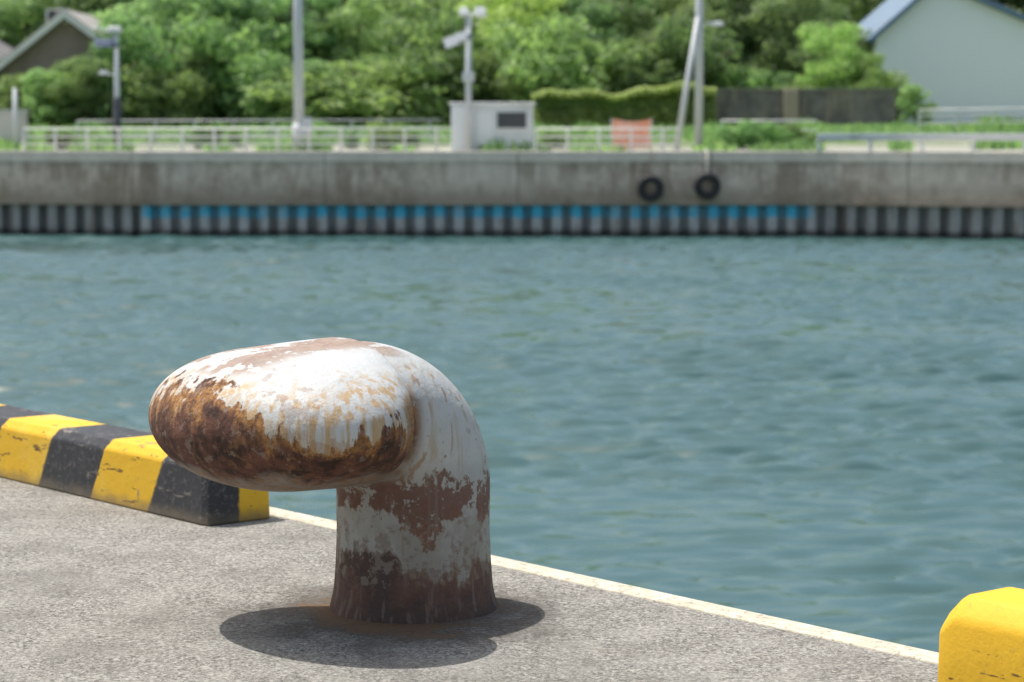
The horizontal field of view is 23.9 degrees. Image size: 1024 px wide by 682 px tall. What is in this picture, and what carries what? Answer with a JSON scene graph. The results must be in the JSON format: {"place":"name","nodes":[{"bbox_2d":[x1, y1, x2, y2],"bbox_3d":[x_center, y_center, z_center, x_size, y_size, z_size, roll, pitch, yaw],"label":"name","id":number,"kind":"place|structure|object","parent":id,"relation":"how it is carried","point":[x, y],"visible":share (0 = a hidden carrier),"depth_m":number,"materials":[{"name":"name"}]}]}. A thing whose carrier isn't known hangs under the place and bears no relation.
{"place":"outdoors","nodes":[
{"label":"outdoors","id":0,"kind":"place"},
{"bbox_2d":[0,477,937,681],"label":"quay pavement","id":1,"kind":"structure","parent":0,"point":[92,590],"depth_m":5.73,"materials":[{"name":"concrete"}]},
{"bbox_2d":[0,404,269,525],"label":"kerb block","id":2,"kind":"structure","parent":1,"relation":"on","point":[130,468],"depth_m":7.56,"materials":[{"name":"paint"}]},
{"bbox_2d":[149,337,497,623],"bbox_3d":[-0.417,0.346,5.790,0.870,0.708,0.758,-4,7,-40],"label":"mooring bollard","id":3,"kind":"object","parent":1,"relation":"on","point":[385,441],"visible":0.97,"depth_m":5.65,"materials":[{"name":"metal"}]},
{"bbox_2d":[269,506,938,664],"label":"quay edge","id":4,"kind":"object","parent":1,"relation":"attached to","point":[919,654],"depth_m":5.95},
{"bbox_2d":[938,587,1023,681],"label":"kerb block","id":5,"kind":"structure","parent":1,"relation":"on","point":[981,637],"depth_m":4.91,"materials":[{"name":"yellow paint"}]},
{"bbox_2d":[0,233,1023,652],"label":"water","id":6,"kind":"structure","parent":0,"point":[824,431],"depth_m":38.85,"materials":[{"name":"teal liquid"}]},
{"bbox_2d":[0,204,1023,238],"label":"sheet pile wall","id":7,"kind":"structure","parent":6,"relation":"in","point":[656,220],"depth_m":84.06,"materials":[{"name":"metal"}]},
{"bbox_2d":[0,150,1023,206],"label":"harbour wall","id":8,"kind":"structure","parent":7,"relation":"on","point":[939,178],"depth_m":83.82,"materials":[{"name":"concrete"}]},
{"bbox_2d":[22,128,449,150],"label":"white railing","id":9,"kind":"object","parent":8,"relation":"on","point":[245,143],"visible":0.81,"depth_m":85.27,"materials":[{"name":"metal"}]},
{"bbox_2d":[637,150,663,201],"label":"tyre fender","id":10,"kind":"object","parent":8,"relation":"hanging from","point":[644,181],"visible":1,"depth_m":83.52,"materials":[{"name":"rubber"}]},
{"bbox_2d":[694,149,720,198],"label":"tyre fender","id":11,"kind":"object","parent":8,"relation":"hanging from","point":[713,179],"visible":1,"depth_m":83.51,"materials":[{"name":"rubber"}]},
{"bbox_2d":[817,133,1023,151],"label":"guard rail","id":12,"kind":"object","parent":8,"relation":"on","point":[921,137],"visible":1,"depth_m":83.24,"materials":[{"name":"metal"}]},
{"bbox_2d":[0,113,1023,150],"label":"grass","id":13,"kind":"structure","parent":0,"point":[709,143],"depth_m":93.18,"materials":[{"name":"green plant"}]},
{"bbox_2d":[28,6,1022,151],"bbox_3d":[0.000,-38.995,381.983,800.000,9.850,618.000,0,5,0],"label":"ground","id":14,"kind":"structure","parent":0,"point":[936,145],"depth_m":89.03,"materials":[{"name":"grey concrete"}]},
{"bbox_2d":[0,39,15,59],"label":"house","id":15,"kind":"structure","parent":14,"relation":"on","point":[6,48],"depth_m":126.15,"materials":[{"name":"tile"}]},
{"bbox_2d":[0,110,28,143],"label":"wall","id":16,"kind":"structure","parent":14,"relation":"on","point":[6,124],"depth_m":89.64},
{"bbox_2d":[13,88,17,145],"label":"short post","id":17,"kind":"object","parent":14,"relation":"on","point":[15,128],"visible":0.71,"depth_m":87.07,"materials":[{"name":"grey metal"}]},
{"bbox_2d":[0,72,43,125],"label":"shrub","id":18,"kind":"object","parent":14,"relation":"on","point":[6,89],"visible":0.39,"depth_m":108.51,"materials":[{"name":"green plant"}]},
{"bbox_2d":[0,0,79,46],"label":"tree","id":19,"kind":"object","parent":14,"relation":"on","point":[15,30],"visible":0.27,"depth_m":129.43,"materials":[{"name":"green plant"}]},
{"bbox_2d":[19,67,79,124],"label":"bush","id":20,"kind":"object","parent":14,"relation":"on","point":[39,77],"visible":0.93,"depth_m":106.63,"materials":[{"name":"green plant"}]},
{"bbox_2d":[12,90,109,124],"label":"shrub","id":21,"kind":"object","parent":14,"relation":"on","point":[49,118],"visible":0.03,"depth_m":110.37,"materials":[{"name":"green plant"}]},
{"bbox_2d":[43,130,80,148],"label":"shrub","id":22,"kind":"object","parent":14,"relation":"on","point":[59,140],"visible":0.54,"depth_m":88.66,"materials":[{"name":"green plant"}]},
{"bbox_2d":[0,9,140,124],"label":"house","id":23,"kind":"structure","parent":14,"relation":"on","point":[62,34],"depth_m":111.21,"materials":[{"name":"brown tile"}]},
{"bbox_2d":[46,9,68,22],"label":"window","id":24,"kind":"structure","parent":23,"relation":"in","point":[50,13],"depth_m":111.04,"materials":[{"name":"metal"}]},
{"bbox_2d":[16,0,133,45],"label":"tree","id":25,"kind":"object","parent":14,"relation":"on","point":[87,6],"visible":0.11,"depth_m":129.09,"materials":[{"name":"green plant"}]},
{"bbox_2d":[43,55,125,123],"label":"tree","id":26,"kind":"object","parent":14,"relation":"on","point":[89,70],"visible":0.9,"depth_m":106.24,"materials":[{"name":"green plant"}]},
{"bbox_2d":[35,59,137,125],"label":"shrub","id":27,"kind":"object","parent":14,"relation":"on","point":[81,117],"visible":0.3,"depth_m":107.43,"materials":[{"name":"green plant"}]},
{"bbox_2d":[93,26,121,146],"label":"street lamp","id":28,"kind":"object","parent":14,"relation":"on","point":[105,42],"visible":0.98,"depth_m":86.21,"materials":[{"name":"metal"}]},
{"bbox_2d":[83,2,151,123],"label":"tree","id":29,"kind":"object","parent":14,"relation":"on","point":[128,9],"visible":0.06,"depth_m":117.33,"materials":[{"name":"green plant"}]},
{"bbox_2d":[71,10,184,125],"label":"tree","id":30,"kind":"object","parent":14,"relation":"on","point":[136,47],"visible":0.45,"depth_m":107.32,"materials":[{"name":"green plant"}]},
{"bbox_2d":[116,0,196,17],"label":"tree","id":31,"kind":"object","parent":14,"relation":"on","point":[128,1],"depth_m":131.84,"materials":[{"name":"green plant"}]},
{"bbox_2d":[112,62,219,125],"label":"shrub","id":32,"kind":"object","parent":14,"relation":"on","point":[171,99],"visible":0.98,"depth_m":106.88,"materials":[{"name":"green plant"}]},
{"bbox_2d":[132,0,203,124],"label":"tree","id":33,"kind":"object","parent":14,"relation":"on","point":[161,18],"visible":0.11,"depth_m":113.97,"materials":[{"name":"green plant"}]},
{"bbox_2d":[159,44,239,119],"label":"tree","id":34,"kind":"object","parent":14,"relation":"on","point":[192,57],"visible":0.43,"depth_m":109.44,"materials":[{"name":"green plant"}]},
{"bbox_2d":[180,125,227,148],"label":"shrub","id":35,"kind":"object","parent":14,"relation":"on","point":[203,133],"visible":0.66,"depth_m":88.03,"materials":[{"name":"green plant"}]},
{"bbox_2d":[131,0,280,124],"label":"tree","id":36,"kind":"object","parent":14,"relation":"on","point":[212,7],"visible":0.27,"depth_m":113.43,"materials":[{"name":"green plant"}]},
{"bbox_2d":[152,7,286,124],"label":"tree","id":37,"kind":"object","parent":14,"relation":"on","point":[216,37],"visible":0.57,"depth_m":109.27,"materials":[{"name":"green plant"}]},
{"bbox_2d":[223,130,243,146],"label":"shrub","id":38,"kind":"object","parent":14,"relation":"on","point":[235,133],"visible":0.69,"depth_m":88.98,"materials":[{"name":"green plant"}]},
{"bbox_2d":[221,88,269,124],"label":"shrub","id":39,"kind":"object","parent":14,"relation":"on","point":[244,118],"visible":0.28,"depth_m":109.60,"materials":[{"name":"green plant"}]},
{"bbox_2d":[189,0,313,57],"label":"tree","id":40,"kind":"object","parent":14,"relation":"on","point":[286,16],"visible":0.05,"depth_m":127.67,"materials":[{"name":"green plant"}]},
{"bbox_2d":[221,0,292,62],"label":"tree","id":41,"kind":"object","parent":14,"relation":"on","point":[285,38],"visible":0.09,"depth_m":115.93,"materials":[{"name":"green plant"}]},
{"bbox_2d":[76,119,440,141],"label":"white railing","id":42,"kind":"object","parent":14,"relation":"on","point":[389,120],"visible":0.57,"depth_m":92.61,"materials":[{"name":"metal"}]},
{"bbox_2d":[292,0,312,150],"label":"utility pole","id":43,"kind":"object","parent":14,"relation":"on","point":[301,120],"visible":0.87,"depth_m":85.87,"materials":[{"name":"grey metal"}]},
{"bbox_2d":[230,50,378,125],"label":"shrub","id":44,"kind":"object","parent":14,"relation":"on","point":[265,68],"visible":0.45,"depth_m":105.73,"materials":[{"name":"green plant"}]},
{"bbox_2d":[281,0,361,92],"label":"tree","id":45,"kind":"object","parent":14,"relation":"on","point":[318,39],"visible":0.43,"depth_m":115.18,"materials":[{"name":"green plant"}]},
{"bbox_2d":[281,0,410,59],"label":"tree","id":46,"kind":"object","parent":14,"relation":"on","point":[310,7],"visible":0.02,"depth_m":131.39,"materials":[{"name":"green plant"}]},
{"bbox_2d":[242,54,451,126],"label":"shrub","id":47,"kind":"object","parent":14,"relation":"on","point":[388,104],"visible":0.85,"depth_m":104.86,"materials":[{"name":"green plant"}]},
{"bbox_2d":[342,133,358,147],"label":"shrub","id":48,"kind":"object","parent":14,"relation":"on","point":[350,140],"visible":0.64,"depth_m":88.44,"materials":[{"name":"green plant"}]},
{"bbox_2d":[329,109,380,124],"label":"shrub","id":49,"kind":"object","parent":14,"relation":"on","point":[354,114],"visible":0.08,"depth_m":107.01,"materials":[{"name":"green plant"}]},
{"bbox_2d":[305,0,410,94],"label":"tree","id":50,"kind":"object","parent":14,"relation":"on","point":[345,16],"visible":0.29,"depth_m":114.17,"materials":[{"name":"green plant"}]},
{"bbox_2d":[363,121,414,149],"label":"shrub","id":51,"kind":"object","parent":14,"relation":"on","point":[386,133],"visible":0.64,"depth_m":87.61,"materials":[{"name":"green plant"}]},
{"bbox_2d":[393,131,420,148],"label":"shrub","id":52,"kind":"object","parent":14,"relation":"on","point":[413,139],"visible":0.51,"depth_m":88.04,"materials":[{"name":"green plant"}]},
{"bbox_2d":[345,0,472,109],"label":"tree","id":53,"kind":"object","parent":14,"relation":"on","point":[405,9],"visible":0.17,"depth_m":116.37,"materials":[{"name":"green plant"}]},
{"bbox_2d":[383,53,441,124],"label":"shrub","id":54,"kind":"object","parent":14,"relation":"on","point":[420,98],"visible":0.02,"depth_m":108.76,"materials":[{"name":"green plant"}]},
{"bbox_2d":[371,3,497,124],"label":"shrub","id":55,"kind":"object","parent":14,"relation":"on","point":[427,43],"visible":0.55,"depth_m":107.86,"materials":[{"name":"green plant"}]},
{"bbox_2d":[404,0,474,118],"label":"tree","id":56,"kind":"object","parent":14,"relation":"on","point":[417,16],"visible":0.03,"depth_m":118.76,"materials":[{"name":"green plant"}]},
{"bbox_2d":[443,7,485,150],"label":"camera pole","id":57,"kind":"object","parent":14,"relation":"on","point":[453,41],"visible":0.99,"depth_m":85.52,"materials":[{"name":"white metal"}]},
{"bbox_2d":[414,0,516,27],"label":"tree","id":58,"kind":"object","parent":14,"relation":"on","point":[472,8],"depth_m":127.55,"materials":[{"name":"green plant"}]},
{"bbox_2d":[439,60,506,118],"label":"shrub","id":59,"kind":"object","parent":14,"relation":"on","point":[482,97],"visible":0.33,"depth_m":108.41,"materials":[{"name":"green plant"}]},
{"bbox_2d":[449,102,535,150],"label":"storage shed","id":60,"kind":"structure","parent":14,"relation":"on","point":[508,122],"depth_m":86.31,"materials":[{"name":"grey concrete"}]},
{"bbox_2d":[477,112,492,148],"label":"door","id":61,"kind":"structure","parent":60,"relation":"in","point":[484,119],"depth_m":86.33,"materials":[{"name":"grey metal"}]},
{"bbox_2d":[495,111,527,129],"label":"window","id":62,"kind":"structure","parent":60,"relation":"in","point":[504,120],"depth_m":86.31,"materials":[{"name":"black glass"}]},
{"bbox_2d":[471,41,551,101],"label":"shrub","id":63,"kind":"object","parent":14,"relation":"on","point":[508,89],"visible":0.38,"depth_m":108.08,"materials":[{"name":"green plant"}]},
{"bbox_2d":[448,0,579,59],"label":"tree","id":64,"kind":"object","parent":14,"relation":"on","point":[501,7],"visible":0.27,"depth_m":114.82,"materials":[{"name":"green plant"}]},
{"bbox_2d":[485,8,610,101],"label":"shrub","id":65,"kind":"object","parent":14,"relation":"on","point":[542,53],"visible":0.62,"depth_m":107.83,"materials":[{"name":"green plant"}]},
{"bbox_2d":[477,0,632,59],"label":"tree","id":66,"kind":"object","parent":14,"relation":"on","point":[601,30],"visible":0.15,"depth_m":118.47,"materials":[{"name":"green plant"}]},
{"bbox_2d":[538,130,574,147],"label":"shrub","id":67,"kind":"object","parent":14,"relation":"on","point":[553,140],"visible":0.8,"depth_m":88.58,"materials":[{"name":"green plant"}]},
{"bbox_2d":[534,128,679,150],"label":"white railing","id":68,"kind":"object","parent":14,"relation":"on","point":[599,137],"visible":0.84,"depth_m":85.27,"materials":[{"name":"metal"}]},
{"bbox_2d":[542,0,676,68],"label":"tree","id":69,"kind":"object","parent":14,"relation":"on","point":[627,11],"visible":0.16,"depth_m":120.17,"materials":[{"name":"green plant"}]},
{"bbox_2d":[555,36,672,93],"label":"shrub","id":70,"kind":"object","parent":14,"relation":"on","point":[600,58],"visible":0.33,"depth_m":109.46,"materials":[{"name":"green plant"}]},
{"bbox_2d":[531,81,716,127],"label":"hedge","id":71,"kind":"object","parent":14,"relation":"on","point":[551,106],"visible":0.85,"depth_m":103.75,"materials":[{"name":"green plant"}]},
{"bbox_2d":[572,0,676,43],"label":"tree","id":72,"kind":"object","parent":14,"relation":"on","point":[646,3],"visible":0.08,"depth_m":125.35,"materials":[{"name":"green plant"}]},
{"bbox_2d":[595,58,662,93],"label":"shrub","id":73,"kind":"object","parent":14,"relation":"on","point":[611,79],"visible":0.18,"depth_m":109.44,"materials":[{"name":"green plant"}]},
{"bbox_2d":[611,119,651,150],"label":"safety banner","id":74,"kind":"object","parent":14,"relation":"on","point":[628,124],"visible":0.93,"depth_m":86.08,"materials":[{"name":"orange fabric"}]},
{"bbox_2d":[599,35,735,100],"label":"shrub","id":75,"kind":"object","parent":14,"relation":"on","point":[652,55],"visible":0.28,"depth_m":109.72,"materials":[{"name":"green plant"}]},
{"bbox_2d":[634,0,721,53],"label":"tree","id":76,"kind":"object","parent":14,"relation":"on","point":[681,7],"visible":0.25,"depth_m":118.80,"materials":[{"name":"green plant"}]},
{"bbox_2d":[673,17,699,149],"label":"leaning pole","id":77,"kind":"object","parent":14,"relation":"on","point":[680,124],"visible":1,"depth_m":87.15,"materials":[{"name":"grey metal"}]},
{"bbox_2d":[642,10,748,100],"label":"tree","id":78,"kind":"object","parent":14,"relation":"on","point":[670,41],"visible":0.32,"depth_m":110.28,"materials":[{"name":"green plant"}]},
{"bbox_2d":[656,0,751,44],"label":"tree","id":79,"kind":"object","parent":14,"relation":"on","point":[718,8],"visible":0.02,"depth_m":126.35,"materials":[{"name":"green plant"}]},
{"bbox_2d":[694,0,723,145],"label":"utility pole","id":80,"kind":"object","parent":14,"relation":"on","point":[698,124],"visible":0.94,"depth_m":87.37,"materials":[{"name":"grey concrete"}]},
{"bbox_2d":[712,124,751,148],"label":"shrub","id":81,"kind":"object","parent":14,"relation":"on","point":[730,137],"visible":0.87,"depth_m":88.09,"materials":[{"name":"green plant"}]},
{"bbox_2d":[711,61,778,87],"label":"shrub","id":82,"kind":"object","parent":14,"relation":"on","point":[741,82],"visible":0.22,"depth_m":111.93,"materials":[{"name":"green plant"}]},
{"bbox_2d":[707,0,784,87],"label":"tree","id":83,"kind":"object","parent":14,"relation":"on","point":[726,17],"visible":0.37,"depth_m":119.14,"materials":[{"name":"green plant"}]},
{"bbox_2d":[735,119,795,148],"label":"shrub","id":84,"kind":"object","parent":14,"relation":"on","point":[766,132],"visible":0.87,"depth_m":87.77,"materials":[{"name":"green plant"}]},
{"bbox_2d":[720,120,816,131],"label":"white railing","id":85,"kind":"object","parent":14,"relation":"on","point":[791,121],"visible":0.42,"depth_m":89.62,"materials":[{"name":"metal"}]},
{"bbox_2d":[722,1,830,71],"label":"tree","id":86,"kind":"object","parent":14,"relation":"on","point":[798,17],"visible":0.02,"depth_m":127.73,"materials":[{"name":"green plant"}]},
{"bbox_2d":[752,81,819,87],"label":"shrub","id":87,"kind":"object","parent":14,"relation":"on","point":[805,86],"visible":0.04,"depth_m":110.36,"materials":[{"name":"green plant"}]},
{"bbox_2d":[774,122,805,146],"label":"shrub","id":88,"kind":"object","parent":14,"relation":"on","point":[793,128],"visible":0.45,"depth_m":88.17,"materials":[{"name":"green plant"}]},
{"bbox_2d":[704,88,896,125],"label":"boundary wall","id":89,"kind":"structure","parent":14,"relation":"on","point":[841,106],"depth_m":105.49,"materials":[{"name":"grey concrete"}]},
{"bbox_2d":[727,0,873,87],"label":"tree","id":90,"kind":"object","parent":14,"relation":"on","point":[779,12],"visible":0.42,"depth_m":117.25,"materials":[{"name":"green plant"}]},
{"bbox_2d":[746,70,875,87],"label":"shrub","id":91,"kind":"object","parent":14,"relation":"on","point":[784,80],"visible":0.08,"depth_m":111.67,"materials":[{"name":"green plant"}]},
{"bbox_2d":[796,131,828,143],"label":"shrub","id":92,"kind":"object","parent":14,"relation":"on","point":[813,136],"visible":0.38,"depth_m":87.93,"materials":[{"name":"green plant"}]},
{"bbox_2d":[793,21,875,87],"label":"tree","id":93,"kind":"object","parent":14,"relation":"on","point":[839,51],"visible":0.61,"depth_m":110.43,"materials":[{"name":"green plant"}]},
{"bbox_2d":[816,0,885,43],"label":"tree","id":94,"kind":"object","parent":14,"relation":"on","point":[857,16],"visible":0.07,"depth_m":131.10,"materials":[{"name":"green plant"}]},
{"bbox_2d":[826,75,884,87],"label":"shrub","id":95,"kind":"object","parent":14,"relation":"on","point":[839,84],"visible":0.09,"depth_m":109.85,"materials":[{"name":"green plant"}]},
{"bbox_2d":[841,52,896,110],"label":"tree","id":96,"kind":"object","parent":14,"relation":"on","point":[874,79],"visible":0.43,"depth_m":109.59,"materials":[{"name":"green plant"}]},
{"bbox_2d":[879,68,917,122],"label":"shrub","id":97,"kind":"object","parent":14,"relation":"on","point":[899,111],"visible":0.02,"depth_m":111.39,"materials":[{"name":"green plant"}]},
{"bbox_2d":[896,83,937,123],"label":"bush","id":98,"kind":"object","parent":14,"relation":"on","point":[912,105],"visible":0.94,"depth_m":107.38,"materials":[{"name":"green plant"}]},
{"bbox_2d":[852,0,1023,123],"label":"gabled building","id":99,"kind":"structure","parent":14,"relation":"on","point":[958,54],"depth_m":115.24,"materials":[{"name":"paint"}]},
{"bbox_2d":[918,108,1023,128],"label":"white railing","id":100,"kind":"object","parent":14,"relation":"on","point":[957,115],"visible":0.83,"depth_m":97.55,"materials":[{"name":"metal"}]},
{"bbox_2d":[993,0,1023,7],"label":"tree","id":101,"kind":"object","parent":14,"relation":"on","point":[1009,4],"visible":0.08,"depth_m":152.28,"materials":[{"name":"green plant"}]},
{"bbox_2d":[998,0,1023,13],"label":"tree","id":102,"kind":"object","parent":14,"relation":"on","point":[1015,4],"visible":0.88,"depth_m":151.58,"materials":[{"name":"green plant"}]}
]}

